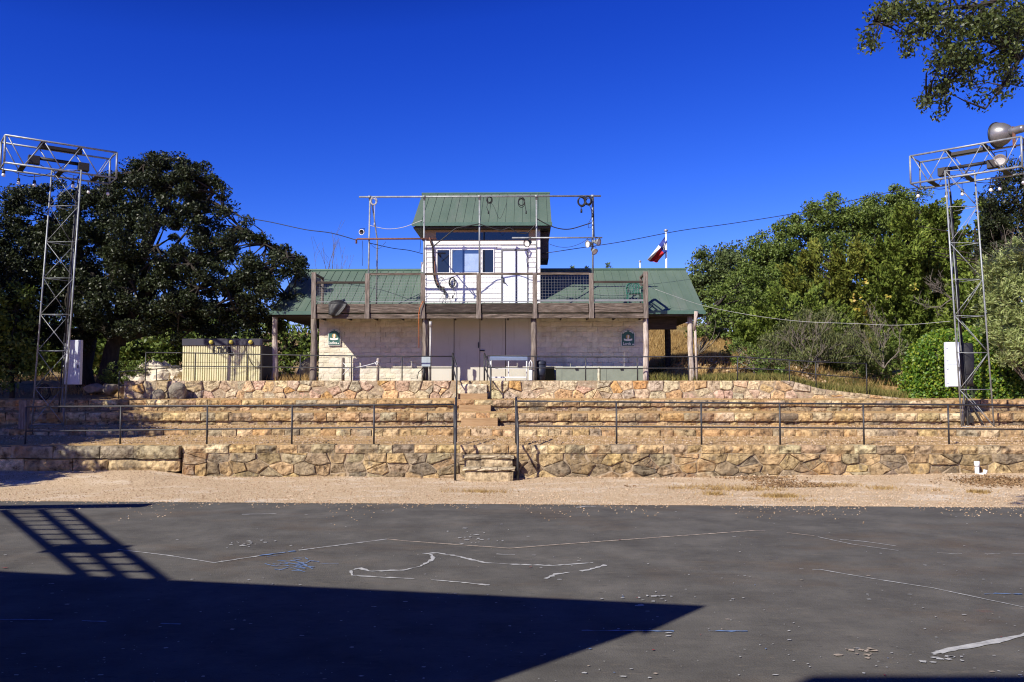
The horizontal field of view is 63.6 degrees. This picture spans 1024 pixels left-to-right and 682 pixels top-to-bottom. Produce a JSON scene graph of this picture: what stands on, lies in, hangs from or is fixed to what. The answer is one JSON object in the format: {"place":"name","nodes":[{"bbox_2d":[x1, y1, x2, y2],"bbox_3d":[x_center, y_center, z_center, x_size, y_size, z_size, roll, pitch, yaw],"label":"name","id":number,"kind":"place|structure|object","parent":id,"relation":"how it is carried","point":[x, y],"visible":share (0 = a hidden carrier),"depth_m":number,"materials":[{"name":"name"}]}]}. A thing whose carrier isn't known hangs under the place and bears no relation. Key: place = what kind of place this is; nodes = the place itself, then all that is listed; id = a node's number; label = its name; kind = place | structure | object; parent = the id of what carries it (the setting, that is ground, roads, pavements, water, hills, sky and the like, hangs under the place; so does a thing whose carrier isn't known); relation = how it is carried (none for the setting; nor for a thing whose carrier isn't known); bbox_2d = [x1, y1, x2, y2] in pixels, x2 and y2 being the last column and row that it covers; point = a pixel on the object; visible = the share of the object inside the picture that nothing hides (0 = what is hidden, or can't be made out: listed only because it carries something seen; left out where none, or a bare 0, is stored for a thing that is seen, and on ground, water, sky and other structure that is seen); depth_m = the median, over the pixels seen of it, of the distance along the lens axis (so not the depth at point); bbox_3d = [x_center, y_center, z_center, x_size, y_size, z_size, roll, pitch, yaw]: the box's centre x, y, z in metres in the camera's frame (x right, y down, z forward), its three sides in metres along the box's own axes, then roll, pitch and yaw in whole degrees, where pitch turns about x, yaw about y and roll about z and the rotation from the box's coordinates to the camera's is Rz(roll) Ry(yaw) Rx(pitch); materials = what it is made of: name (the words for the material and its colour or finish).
{"place":"outdoors","nodes":[
{"label":"outdoors","id":0,"kind":"place"},
{"bbox_2d":[0,501,1023,681],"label":"stage floor","id":1,"kind":"structure","parent":0,"point":[246,592],"depth_m":6.33,"materials":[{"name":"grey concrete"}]},
{"bbox_2d":[0,499,1022,524],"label":"pebbles","id":2,"kind":"object","parent":1,"relation":"on","point":[533,504],"visible":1,"depth_m":10.92,"materials":[{"name":"gravel"}]},
{"bbox_2d":[0,325,1023,506],"bbox_3d":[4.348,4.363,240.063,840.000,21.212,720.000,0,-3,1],"label":"ground","id":3,"kind":"structure","parent":0,"point":[25,386],"depth_m":19.75,"materials":[{"name":"soil"}]},
{"bbox_2d":[0,204,46,382],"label":"live oak","id":4,"kind":"object","parent":3,"relation":"on","point":[12,264],"visible":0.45,"depth_m":31.33,"materials":[{"name":"green plant"}]},
{"bbox_2d":[18,400,29,428],"bbox_3d":[-14.572,2.288,24.682,0.220,1.024,0.200,0,-3,1],"label":"wooden box","id":5,"kind":"object","parent":3,"relation":"on","point":[23,404],"visible":0.63,"depth_m":24.60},
{"bbox_2d":[0,276,50,397],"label":"cedar bush","id":6,"kind":"object","parent":3,"relation":"on","point":[21,349],"visible":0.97,"depth_m":30.02,"materials":[{"name":"green plant"}]},
{"bbox_2d":[5,320,63,379],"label":"oak tree","id":7,"kind":"object","parent":3,"relation":"on","point":[53,359],"visible":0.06,"depth_m":43.59,"materials":[{"name":"green plant"}]},
{"bbox_2d":[0,134,117,425],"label":"lighting tower","id":8,"kind":"structure","parent":3,"relation":"on","point":[34,159],"depth_m":26.63,"materials":[{"name":"metal"}]},
{"bbox_2d":[37,383,50,399],"bbox_3d":[-15.275,1.663,26.981,0.446,0.561,0.095,0,-3,1],"label":"cable coil","id":9,"kind":"object","parent":8,"relation":"hanging from","point":[39,390],"visible":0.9,"depth_m":26.95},
{"bbox_2d":[63,340,82,383],"bbox_3d":[-14.494,0.702,27.278,0.548,1.465,0.200,0,-3,1],"label":"equipment cabinet","id":10,"kind":"object","parent":8,"relation":"attached to","point":[75,363],"visible":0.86,"depth_m":27.21,"materials":[{"name":"grey metal"}]},
{"bbox_2d":[0,445,182,472],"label":"retaining wall","id":11,"kind":"structure","parent":3,"relation":"on","point":[91,457],"depth_m":20.88,"materials":[{"name":"stone"}]},
{"bbox_2d":[39,311,143,377],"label":"oak tree","id":12,"kind":"object","parent":3,"relation":"on","point":[98,352],"visible":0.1,"depth_m":45.29,"materials":[{"name":"green plant"}]},
{"bbox_2d":[83,383,102,393],"bbox_3d":[-15.895,1.807,31.447,0.790,0.404,0.539,0,-3,1],"label":"boulder","id":13,"kind":"object","parent":3,"relation":"on","point":[92,388],"visible":0.94,"depth_m":31.24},
{"bbox_2d":[102,384,117,394],"bbox_3d":[-14.949,1.794,30.801,0.536,0.419,0.527,-2,-4,35],"label":"boulder","id":14,"kind":"object","parent":3,"relation":"on","point":[109,389],"visible":0.94,"depth_m":30.62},
{"bbox_2d":[98,359,150,384],"bbox_3d":[-14.874,1.423,32.003,2.216,1.491,1.468,0,-3,1],"label":"shrub","id":15,"kind":"object","parent":3,"relation":"on","point":[109,377],"visible":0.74,"depth_m":31.80,"materials":[{"name":"green plant"}]},
{"bbox_2d":[117,359,182,388],"bbox_3d":[-14.039,1.383,32.583,2.997,1.364,2.241,0,-3,1],"label":"rock pile","id":16,"kind":"object","parent":3,"relation":"on","point":[151,374],"visible":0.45,"depth_m":32.00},
{"bbox_2d":[118,367,181,398],"bbox_3d":[-13.457,1.578,31.210,0.306,1.327,3.604,-1,-3,23],"label":"railing","id":17,"kind":"object","parent":3,"relation":"on","point":[142,370],"visible":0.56,"depth_m":30.71,"materials":[{"name":"metal"}]},
{"bbox_2d":[93,314,213,374],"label":"oak tree","id":18,"kind":"object","parent":3,"relation":"on","point":[151,344],"visible":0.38,"depth_m":46.18,"materials":[{"name":"green plant"}]},
{"bbox_2d":[0,150,310,390],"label":"live oak","id":19,"kind":"object","parent":3,"relation":"on","point":[142,274],"visible":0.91,"depth_m":32.34,"materials":[{"name":"green plant"}]},
{"bbox_2d":[150,389,165,398],"bbox_3d":[-12.536,1.968,29.202,0.561,0.542,0.469,0,-3,1],"label":"boulder","id":20,"kind":"object","parent":3,"relation":"on","point":[158,393],"visible":0.65,"depth_m":29.06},
{"bbox_2d":[0,372,320,396],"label":"dry grass","id":21,"kind":"structure","parent":3,"relation":"on","point":[286,377],"depth_m":32.19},
{"bbox_2d":[168,382,186,398],"bbox_3d":[-11.841,1.810,29.274,0.586,0.708,0.590,0,-3,1],"label":"boulder","id":22,"kind":"object","parent":3,"relation":"on","point":[177,390],"visible":0.87,"depth_m":29.08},
{"bbox_2d":[135,315,262,364],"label":"oak tree","id":23,"kind":"object","parent":3,"relation":"on","point":[226,336],"visible":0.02,"depth_m":52.02,"materials":[{"name":"green plant"}]},
{"bbox_2d":[182,339,271,380],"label":"corrugated shed","id":24,"kind":"structure","parent":3,"relation":"on","point":[254,346],"depth_m":31.42,"materials":[{"name":"brown metal"}]},
{"bbox_2d":[24,404,454,443],"bbox_3d":[-7.057,2.163,21.367,11.193,1.085,0.048,0,-3,1],"label":"railing","id":25,"kind":"object","parent":3,"relation":"on","point":[206,428],"visible":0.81,"depth_m":21.36,"materials":[{"name":"metal"}]},
{"bbox_2d":[231,319,319,375],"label":"oak tree","id":26,"kind":"object","parent":3,"relation":"on","point":[303,347],"visible":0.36,"depth_m":49.76,"materials":[{"name":"green plant"}]},
{"bbox_2d":[145,352,452,380],"bbox_3d":[-7.740,0.938,29.937,11.205,1.093,0.044,0,-3,1],"label":"railing","id":27,"kind":"object","parent":3,"relation":"on","point":[247,366],"visible":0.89,"depth_m":29.93,"materials":[{"name":"metal"}]},
{"bbox_2d":[297,357,309,380],"bbox_3d":[-8.347,1.239,33.623,0.811,1.172,0.647,0,-3,1],"label":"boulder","id":28,"kind":"object","parent":3,"relation":"on","point":[305,363],"visible":0.45,"depth_m":33.37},
{"bbox_2d":[452,353,457,398],"bbox_3d":[-2.042,1.249,29.442,0.058,1.699,1.035,1,-3,-12],"label":"handrail","id":29,"kind":"object","parent":3,"relation":"on","point":[456,374],"visible":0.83,"depth_m":28.97,"materials":[{"name":"metal"}]},
{"bbox_2d":[454,397,456,480],"bbox_3d":[-1.428,2.455,20.954,0.060,2.058,1.514,0,-3,-3],"label":"post","id":30,"kind":"object","parent":3,"relation":"on","point":[455,440],"visible":0.91,"depth_m":20.21,"materials":[{"name":"metal"}]},
{"bbox_2d":[458,384,486,392],"bbox_3d":[-1.429,1.790,29.397,1.072,0.532,0.220,0,-3,1],"label":"stone step","id":31,"kind":"object","parent":3,"relation":"on","point":[472,388],"visible":0.73,"depth_m":29.30,"materials":[{"name":"stone"}]},
{"bbox_2d":[458,393,487,398],"bbox_3d":[-1.382,1.981,29.241,1.033,0.255,0.450,0,-3,1],"label":"timber step","id":32,"kind":"object","parent":3,"relation":"on","point":[472,395],"visible":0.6,"depth_m":29.02,"materials":[{"name":"wood"}]},
{"bbox_2d":[459,405,490,410],"bbox_3d":[-1.241,2.293,27.930,1.063,0.274,0.530,0,-3,1],"label":"timber step","id":33,"kind":"object","parent":3,"relation":"on","point":[474,407],"visible":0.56,"depth_m":27.67,"materials":[{"name":"wood"}]},
{"bbox_2d":[461,418,497,425],"bbox_3d":[-1.019,2.591,26.233,1.143,0.301,0.580,0,-3,1],"label":"timber step","id":34,"kind":"object","parent":3,"relation":"on","point":[479,421],"visible":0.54,"depth_m":25.95,"materials":[{"name":"wood"}]},
{"bbox_2d":[269,192,705,380],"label":"theatre building","id":35,"kind":"structure","parent":3,"relation":"on","point":[507,300],"depth_m":32.11,"materials":[{"name":"beige"}]},
{"bbox_2d":[328,329,340,345],"bbox_3d":[-6.910,-0.149,32.111,0.482,0.647,0.054,0,-3,1],"label":"wall sign","id":36,"kind":"object","parent":35,"relation":"attached to","point":[334,335],"visible":1,"depth_m":32.09,"materials":[{"name":"metal"}]},
{"bbox_2d":[328,300,346,316],"bbox_3d":[-6.404,-1.218,30.387,0.722,0.646,0.279,0,-3,1],"label":"tarp","id":37,"kind":"object","parent":35,"relation":"hanging from","point":[336,307],"visible":1,"depth_m":30.30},
{"bbox_2d":[417,321,431,380],"bbox_3d":[-3.209,0.361,30.256,0.555,2.178,0.220,0,-3,1],"label":"electrical box","id":38,"kind":"object","parent":35,"relation":"attached to","point":[426,361],"visible":0.98,"depth_m":30.21,"materials":[{"name":"metal"}]},
{"bbox_2d":[428,318,453,380],"bbox_3d":[-2.765,0.293,32.129,1.004,2.710,0.090,0,-3,1],"label":"sliding door","id":39,"kind":"structure","parent":35,"relation":"in","point":[442,328],"depth_m":32.09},
{"bbox_2d":[454,318,479,380],"bbox_3d":[-1.749,0.293,32.128,0.980,2.710,0.055,0,-3,1],"label":"sliding door","id":40,"kind":"structure","parent":35,"relation":"in","point":[466,330],"depth_m":32.10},
{"bbox_2d":[355,195,601,303],"bbox_3d":[-1.229,-3.292,30.866,9.125,4.187,0.847,0,-3,1],"label":"lighting pipe frame","id":41,"kind":"object","parent":35,"relation":"attached to","point":[424,197],"visible":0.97,"depth_m":30.57,"materials":[{"name":"metal"}]},
{"bbox_2d":[233,214,355,239],"bbox_3d":[-8.674,-4.510,32.134,6.583,1.742,0.320,-1,-3,25],"label":"cable","id":42,"kind":"object","parent":41,"relation":"attached to","point":[298,228],"visible":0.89,"depth_m":32.00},
{"bbox_2d":[478,318,504,380],"bbox_3d":[-0.787,0.291,32.079,1.061,2.710,0.120,0,-3,1],"label":"sliding door","id":43,"kind":"structure","parent":35,"relation":"in","point":[492,330],"depth_m":32.09,"materials":[{"name":"white metal"}]},
{"bbox_2d":[506,318,530,380],"bbox_3d":[0.335,0.291,32.073,1.134,2.710,0.090,0,-3,1],"label":"sliding door","id":44,"kind":"structure","parent":35,"relation":"in","point":[518,330],"depth_m":32.04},
{"bbox_2d":[621,330,634,345],"bbox_3d":[4.477,-0.116,31.902,0.531,0.647,0.054,0,-3,1],"label":"wall sign","id":45,"kind":"object","parent":35,"relation":"attached to","point":[627,337],"visible":1,"depth_m":31.89,"materials":[{"name":"metal"}]},
{"bbox_2d":[625,283,642,302],"bbox_3d":[4.562,-1.788,30.850,0.599,0.912,0.613,0,-3,1],"label":"plastic chair","id":46,"kind":"object","parent":35,"relation":"on","point":[628,293],"visible":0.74,"depth_m":31.01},
{"bbox_2d":[541,173,1016,253],"bbox_3d":[9.832,-4.719,32.192,16.606,2.564,5.136,-1,-3,20],"label":"cable","id":47,"kind":"object","parent":35,"relation":"attached to","point":[743,221],"visible":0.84,"depth_m":32.84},
{"bbox_2d":[484,353,491,398],"bbox_3d":[-0.873,1.248,29.421,0.058,1.700,1.046,1,-3,-15],"label":"handrail","id":48,"kind":"object","parent":3,"relation":"on","point":[490,377],"visible":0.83,"depth_m":28.95,"materials":[{"name":"metal"}]},
{"bbox_2d":[462,466,514,480],"bbox_3d":[-0.560,3.304,20.227,1.275,0.443,0.538,0,-3,1],"label":"stone step","id":49,"kind":"object","parent":3,"relation":"on","point":[480,473],"visible":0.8,"depth_m":20.02,"materials":[{"name":"stone"}]},
{"bbox_2d":[462,454,513,466],"bbox_3d":[-0.588,3.066,20.594,1.280,0.448,0.502,0,-3,1],"label":"stone step","id":50,"kind":"object","parent":49,"relation":"on","point":[488,460],"visible":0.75,"depth_m":20.42,"materials":[{"name":"stone"}]},
{"bbox_2d":[490,356,527,380],"bbox_3d":[-0.121,1.002,30.712,1.397,0.946,0.670,0,-3,1],"label":"serving cart","id":51,"kind":"object","parent":3,"relation":"on","point":[506,358],"visible":0.83,"depth_m":30.40,"materials":[{"name":"white metal"}]},
{"bbox_2d":[0,424,1022,445],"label":"pebbles","id":52,"kind":"object","parent":3,"relation":"on","point":[464,427],"visible":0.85,"depth_m":23.05,"materials":[{"name":"gravel"}]},
{"bbox_2d":[0,412,1023,425],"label":"seating riser","id":53,"kind":"object","parent":3,"relation":"on","point":[425,418],"visible":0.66,"depth_m":26.54,"materials":[{"name":"stone"}]},
{"bbox_2d":[0,399,1023,410],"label":"seating riser","id":54,"kind":"object","parent":3,"relation":"on","point":[501,405],"visible":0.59,"depth_m":28.16,"materials":[{"name":"stone"}]},
{"bbox_2d":[0,428,1023,436],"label":"seating riser","id":55,"kind":"object","parent":3,"relation":"on","point":[638,432],"visible":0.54,"depth_m":24.10,"materials":[{"name":"stone"}]},
{"bbox_2d":[0,470,1023,506],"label":"pebbles","id":56,"kind":"object","parent":3,"relation":"on","point":[506,483],"visible":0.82,"depth_m":18.10,"materials":[{"name":"gravel"}]},
{"bbox_2d":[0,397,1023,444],"bbox_3d":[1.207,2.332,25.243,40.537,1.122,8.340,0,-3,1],"label":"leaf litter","id":57,"kind":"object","parent":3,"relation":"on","point":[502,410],"visible":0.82,"depth_m":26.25,"materials":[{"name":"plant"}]},
{"bbox_2d":[124,381,904,398],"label":"rubble wall","id":58,"kind":"structure","parent":3,"relation":"on","point":[500,389],"depth_m":29.43,"materials":[{"name":"stone"}]},
{"bbox_2d":[515,397,518,479],"bbox_3d":[0.124,2.454,20.926,0.060,2.058,1.511,0,-3,-1],"label":"handrail","id":59,"kind":"object","parent":3,"relation":"on","point":[516,428],"visible":0.89,"depth_m":20.34,"materials":[{"name":"metal"}]},
{"bbox_2d":[537,360,545,380],"bbox_3d":[1.068,1.094,30.671,0.410,0.758,0.410,0,-3,1],"label":"trash bin","id":60,"kind":"object","parent":3,"relation":"on","point":[541,374],"visible":0.91,"depth_m":30.51,"materials":[{"name":"black plastic"}]},
{"bbox_2d":[545,367,554,380],"bbox_3d":[1.453,1.257,31.707,0.351,0.542,0.300,0,-3,1],"label":"wooden crate","id":61,"kind":"object","parent":3,"relation":"on","point":[550,374],"visible":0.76,"depth_m":31.56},
{"bbox_2d":[555,367,597,380],"bbox_3d":[2.420,1.229,31.002,1.580,0.523,0.675,0,-3,1],"label":"storage chest","id":62,"kind":"object","parent":3,"relation":"on","point":[571,374],"visible":0.85,"depth_m":30.71,"materials":[{"name":"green plastic"}]},
{"bbox_2d":[175,472,998,479],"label":"pebbles","id":63,"kind":"object","parent":3,"relation":"on","point":[577,476],"visible":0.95,"depth_m":20.50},
{"bbox_2d":[182,444,1023,477],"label":"retaining wall","id":64,"kind":"structure","parent":3,"relation":"on","point":[437,460],"depth_m":20.74,"materials":[{"name":"stone"}]},
{"bbox_2d":[599,367,642,380],"bbox_3d":[4.094,1.227,30.972,1.640,0.523,0.675,0,-3,1],"label":"storage chest","id":65,"kind":"object","parent":3,"relation":"on","point":[617,374],"visible":0.8,"depth_m":30.68,"materials":[{"name":"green plastic"}]},
{"bbox_2d":[664,229,667,267],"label":"flagpole","id":66,"kind":"object","parent":3,"relation":"on","point":[665,230],"visible":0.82,"depth_m":42.13,"materials":[{"name":"white metal"}]},
{"bbox_2d":[647,237,666,262],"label":"flag","id":67,"kind":"object","parent":66,"relation":"attached to","point":[659,252],"visible":1,"depth_m":42.12,"materials":[{"name":"multicoloured fabric"}]},
{"bbox_2d":[487,355,867,393],"bbox_3d":[5.893,1.233,29.674,13.617,1.462,0.044,0,-3,1],"label":"railing","id":68,"kind":"object","parent":3,"relation":"on","point":[688,368],"visible":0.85,"depth_m":29.68,"materials":[{"name":"metal"}]},
{"bbox_2d":[693,311,697,380],"bbox_3d":[6.927,0.206,31.100,0.170,2.678,0.320,0,-3,1],"label":"wooden pole","id":69,"kind":"object","parent":3,"relation":"on","point":[695,334],"visible":0.83,"depth_m":31.16,"materials":[{"name":"brown wood"}]},
{"bbox_2d":[683,303,728,354],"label":"oak sapling","id":70,"kind":"object","parent":3,"relation":"on","point":[711,327],"visible":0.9,"depth_m":40.78,"materials":[{"name":"plant"}]},
{"bbox_2d":[649,371,771,380],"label":"weeds","id":71,"kind":"object","parent":3,"relation":"on","point":[726,376],"visible":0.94,"depth_m":30.87,"materials":[{"name":"plant"}]},
{"bbox_2d":[439,482,1000,501],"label":"dry tufts","id":72,"kind":"object","parent":3,"relation":"on","point":[788,495],"visible":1,"depth_m":18.08,"materials":[{"name":"brown plant"}]},
{"bbox_2d":[684,239,782,310],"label":"oak tree","id":73,"kind":"object","parent":3,"relation":"on","point":[725,260],"visible":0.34,"depth_m":59.07,"materials":[{"name":"green plant"}]},
{"bbox_2d":[698,267,783,341],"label":"oak tree","id":74,"kind":"object","parent":3,"relation":"on","point":[730,299],"visible":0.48,"depth_m":45.44,"materials":[{"name":"green plant"}]},
{"bbox_2d":[720,336,787,375],"bbox_3d":[9.300,0.724,32.345,1.906,1.972,3.412,2,-4,-34],"label":"dusty bush","id":75,"kind":"object","parent":3,"relation":"on","point":[738,345],"visible":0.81,"depth_m":31.93,"materials":[{"name":"green plant"}]},
{"bbox_2d":[683,357,855,385],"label":"rock chips","id":76,"kind":"object","parent":3,"relation":"on","point":[716,362],"visible":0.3,"depth_m":32.99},
{"bbox_2d":[516,400,1023,444],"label":"railing","id":77,"kind":"object","parent":3,"relation":"on","point":[780,427],"visible":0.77,"depth_m":21.11,"materials":[{"name":"metal"}]},
{"bbox_2d":[649,322,905,390],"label":"dry grass","id":78,"kind":"structure","parent":3,"relation":"on","point":[657,344],"depth_m":34.65,"materials":[{"name":"plant"}]},
{"bbox_2d":[739,312,835,371],"bbox_3d":[10.780,0.041,32.039,4.210,2.454,2.084,2,-3,-27],"label":"brush","id":79,"kind":"object","parent":3,"relation":"on","point":[803,335],"visible":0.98,"depth_m":32.35,"materials":[{"name":"plant"}]},
{"bbox_2d":[726,278,862,370],"bbox_3d":[12.513,-0.632,36.312,6.229,4.311,3.312,0,-3,1],"label":"cedar tree","id":80,"kind":"object","parent":3,"relation":"on","point":[751,332],"visible":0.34,"depth_m":35.93,"materials":[{"name":"plant"}]},
{"bbox_2d":[735,191,869,315],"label":"oak tree","id":81,"kind":"object","parent":3,"relation":"on","point":[769,254],"visible":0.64,"depth_m":45.37,"materials":[{"name":"green plant"}]},
{"bbox_2d":[753,303,890,372],"bbox_3d":[12.506,-0.095,33.369,5.792,2.930,3.464,0,-3,1],"label":"dusty bush","id":82,"kind":"object","parent":3,"relation":"on","point":[833,339],"visible":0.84,"depth_m":33.08,"materials":[{"name":"green plant"}]},
{"bbox_2d":[624,473,1023,487],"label":"leaf litter","id":83,"kind":"object","parent":3,"relation":"on","point":[986,481],"visible":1,"depth_m":19.25,"materials":[{"name":"plant"}]},
{"bbox_2d":[746,361,908,397],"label":"weeds","id":84,"kind":"object","parent":3,"relation":"on","point":[844,387],"visible":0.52,"depth_m":30.27,"materials":[{"name":"plant"}]},
{"bbox_2d":[774,232,903,372],"bbox_3d":[14.942,-1.386,38.389,6.534,7.235,3.708,0,-3,1],"label":"cedar tree","id":85,"kind":"object","parent":3,"relation":"on","point":[840,286],"visible":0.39,"depth_m":37.89,"materials":[{"name":"plant"}]},
{"bbox_2d":[829,326,916,385],"bbox_3d":[15.139,0.670,34.356,3.931,2.702,3.252,0,-3,1],"label":"dusty bush","id":86,"kind":"object","parent":3,"relation":"on","point":[892,364],"visible":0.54,"depth_m":34.10,"materials":[{"name":"plant"}]},
{"bbox_2d":[837,296,908,368],"bbox_3d":[14.459,-0.375,33.336,2.937,3.008,1.942,2,-3,-30],"label":"bare tree","id":87,"kind":"object","parent":3,"relation":"on","point":[883,365],"visible":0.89,"depth_m":33.17,"materials":[{"name":"plant"}]},
{"bbox_2d":[849,278,918,342],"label":"yellow leaves","id":88,"kind":"object","parent":87,"relation":"attached to","point":[858,309],"visible":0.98,"depth_m":32.87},
{"bbox_2d":[827,183,944,376],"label":"oak tree","id":89,"kind":"object","parent":3,"relation":"on","point":[872,212],"visible":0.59,"depth_m":44.44,"materials":[{"name":"green plant"}]},
{"bbox_2d":[849,197,980,359],"bbox_3d":[18.633,-2.197,37.764,5.826,9.069,4.997,2,-3,-27],"label":"cedar tree","id":90,"kind":"object","parent":3,"relation":"on","point":[911,267],"visible":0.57,"depth_m":37.17,"materials":[{"name":"plant"}]},
{"bbox_2d":[910,270,951,317],"bbox_3d":[16.633,-1.894,32.903,1.426,2.020,1.913,-2,-4,32],"label":"dead branch","id":91,"kind":"object","parent":3,"relation":"on","point":[946,295],"visible":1,"depth_m":33.05,"materials":[{"name":"grey wood"}]},
{"bbox_2d":[855,0,1023,122],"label":"overhanging oak","id":92,"kind":"object","parent":3,"relation":"on","point":[986,23],"visible":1,"depth_m":9.86,"materials":[{"name":"green plant"}]},
{"bbox_2d":[897,202,1019,335],"bbox_3d":[19.276,-1.854,35.234,5.656,8.173,2.906,0,-3,-8],"label":"cedar tree","id":93,"kind":"object","parent":3,"relation":"on","point":[924,239],"visible":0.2,"depth_m":35.31,"materials":[{"name":"plant"}]},
{"bbox_2d":[897,318,1023,398],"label":"ivy mound","id":94,"kind":"object","parent":3,"relation":"on","point":[923,368],"visible":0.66,"depth_m":29.77,"materials":[{"name":"green plant"}]},
{"bbox_2d":[909,136,1023,426],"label":"lighting tower","id":95,"kind":"structure","parent":3,"relation":"on","point":[942,172],"depth_m":25.93,"materials":[{"name":"metal"}]},
{"bbox_2d":[944,342,960,386],"bbox_3d":[13.910,0.740,26.110,0.425,1.411,0.200,0,-3,1],"label":"equipment cabinet","id":96,"kind":"object","parent":95,"relation":"attached to","point":[950,366],"visible":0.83,"depth_m":26.05,"materials":[{"name":"white metal"}]},
{"bbox_2d":[959,343,973,385],"bbox_3d":[14.530,0.755,26.518,0.483,1.390,0.410,0,-3,1],"label":"wrapped box","id":97,"kind":"object","parent":95,"relation":"on","point":[969,362],"visible":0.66,"depth_m":26.36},
{"bbox_2d":[993,150,1006,165],"bbox_3d":[14.960,-5.604,25.343,0.376,0.448,0.386,0,-3,1],"label":"stage lamp","id":98,"kind":"object","parent":95,"relation":"attached to","point":[1000,159],"visible":0.99,"depth_m":25.30,"materials":[{"name":"glass"}]},
{"bbox_2d":[987,122,1023,148],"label":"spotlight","id":99,"kind":"object","parent":95,"relation":"on","point":[997,130],"visible":0.97,"depth_m":25.54,"materials":[{"name":"grey metal"}]},
{"bbox_2d":[962,403,983,424],"bbox_3d":[14.535,2.312,26.108,0.681,0.701,0.321,0,-3,1],"label":"conduit bundle","id":100,"kind":"object","parent":3,"relation":"on","point":[970,419],"visible":0.98,"depth_m":26.09,"materials":[{"name":"grey metal"}]},
{"bbox_2d":[967,195,1012,314],"bbox_3d":[23.204,-2.353,39.735,2.524,9.536,2.561,0,-3,1],"label":"cedar tree","id":101,"kind":"object","parent":3,"relation":"on","point":[975,222],"visible":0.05,"depth_m":39.77,"materials":[{"name":"plant"}]},
{"bbox_2d":[965,230,1023,380],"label":"feathery shrub","id":102,"kind":"object","parent":3,"relation":"on","point":[1011,336],"visible":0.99,"depth_m":28.22,"materials":[{"name":"green plant"}]},
{"bbox_2d":[967,154,1023,296],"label":"oak tree","id":103,"kind":"object","parent":3,"relation":"on","point":[998,217],"visible":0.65,"depth_m":32.89,"materials":[{"name":"green plant"}]},
{"bbox_2d":[975,225,1023,273],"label":"bare tree","id":104,"kind":"object","parent":3,"relation":"on","point":[1013,230],"visible":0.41,"depth_m":30.79,"materials":[{"name":"plant"}]},
{"bbox_2d":[0,0,1023,332],"label":"sky","id":105,"kind":"structure","parent":0,"point":[679,114],"materials":[{"name":"blue"}]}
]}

